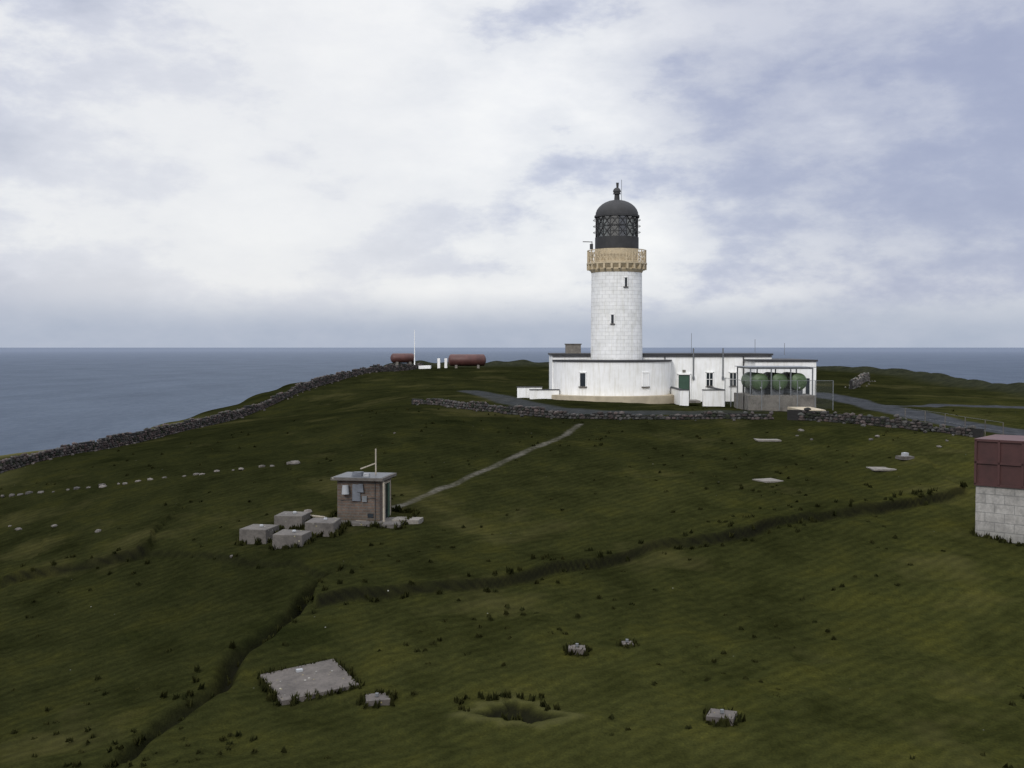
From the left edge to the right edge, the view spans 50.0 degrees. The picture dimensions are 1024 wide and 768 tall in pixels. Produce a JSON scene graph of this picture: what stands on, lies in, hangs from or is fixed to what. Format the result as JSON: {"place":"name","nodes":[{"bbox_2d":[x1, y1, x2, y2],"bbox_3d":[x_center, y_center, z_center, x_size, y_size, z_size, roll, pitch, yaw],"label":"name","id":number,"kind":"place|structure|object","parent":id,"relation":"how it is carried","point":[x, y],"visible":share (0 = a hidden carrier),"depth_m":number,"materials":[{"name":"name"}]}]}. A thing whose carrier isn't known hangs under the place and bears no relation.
{"place":"outdoors","nodes":[
{"label":"outdoors","id":0,"kind":"place"},
{"bbox_2d":[0,348,1023,767],"bbox_3d":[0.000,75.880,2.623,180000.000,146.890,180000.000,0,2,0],"label":"grassy ground","id":1,"kind":"structure","parent":0,"point":[922,662],"depth_m":49.33,"materials":[{"name":"green plant"}]},
{"bbox_2d":[1,460,299,496],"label":"row of stones","id":2,"kind":"object","parent":1,"relation":"on","point":[125,483],"visible":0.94,"depth_m":71.14,"materials":[{"name":"grey stone"}]},
{"bbox_2d":[0,363,422,472],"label":"stone wall","id":3,"kind":"structure","parent":1,"relation":"on","point":[106,442],"depth_m":110.92,"materials":[{"name":"grey stone"}]},
{"bbox_2d":[239,511,340,548],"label":"concrete blocks","id":4,"kind":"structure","parent":1,"relation":"on","point":[283,537],"depth_m":53.61,"materials":[{"name":"concrete"}]},
{"bbox_2d":[331,449,422,528],"bbox_3d":[-6.894,5.334,56.755,4.550,3.880,3.300,0,2,10],"label":"brick hut","id":5,"kind":"object","parent":1,"relation":"on","point":[364,497],"visible":0.96,"depth_m":56.15,"materials":[{"name":"brick"}]},
{"bbox_2d":[390,330,485,368],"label":"storage tanks","id":6,"kind":"object","parent":1,"relation":"on","point":[456,360],"visible":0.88,"depth_m":185.48,"materials":[{"name":"red metal"}]},
{"bbox_2d":[8,429,947,557],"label":"loose stones","id":7,"kind":"object","parent":1,"relation":"on","point":[99,530],"visible":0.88,"depth_m":63.09,"materials":[{"name":"grey stone"}]},
{"bbox_2d":[0,407,1023,767],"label":"grass tufts","id":8,"kind":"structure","parent":1,"relation":"on","point":[414,691],"depth_m":43.05,"materials":[{"name":"green plant"}]},
{"bbox_2d":[260,438,913,725],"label":"concrete pads","id":9,"kind":"object","parent":1,"relation":"on","point":[322,677],"visible":0.83,"depth_m":36.81,"materials":[{"name":"concrete"}]},
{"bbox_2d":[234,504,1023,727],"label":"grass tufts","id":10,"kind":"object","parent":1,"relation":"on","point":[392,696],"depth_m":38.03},
{"bbox_2d":[517,333,833,410],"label":"lighthouse buildings","id":11,"kind":"structure","parent":1,"relation":"on","point":[756,381],"depth_m":102.89,"materials":[{"name":"white paint"}]},
{"bbox_2d":[412,398,983,437],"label":"stone wall","id":12,"kind":"structure","parent":1,"relation":"on","point":[806,414],"depth_m":84.74,"materials":[{"name":"grey stone"}]},
{"bbox_2d":[845,372,875,388],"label":"stone wall","id":13,"kind":"structure","parent":1,"relation":"on","point":[859,380],"depth_m":140.96,"materials":[{"name":"grey stone"}]},
{"bbox_2d":[905,408,1003,436],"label":"track fence posts","id":14,"kind":"object","parent":1,"relation":"on","point":[954,423],"visible":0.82,"depth_m":78.08,"materials":[{"name":"concrete"}]},
{"bbox_2d":[974,434,1023,542],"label":"sectional water tank","id":15,"kind":"object","parent":1,"relation":"on","point":[999,477],"visible":0.99,"depth_m":52.85,"materials":[{"name":"concrete"}]},
{"bbox_2d":[0,0,1023,347],"label":"sky","id":16,"kind":"structure","parent":0,"point":[174,173],"materials":[{"name":"white"}]},
{"bbox_2d":[583,180,646,359],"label":"lighthouse tower","id":17,"kind":"structure","parent":0,"point":[616,267],"depth_m":105.57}
]}

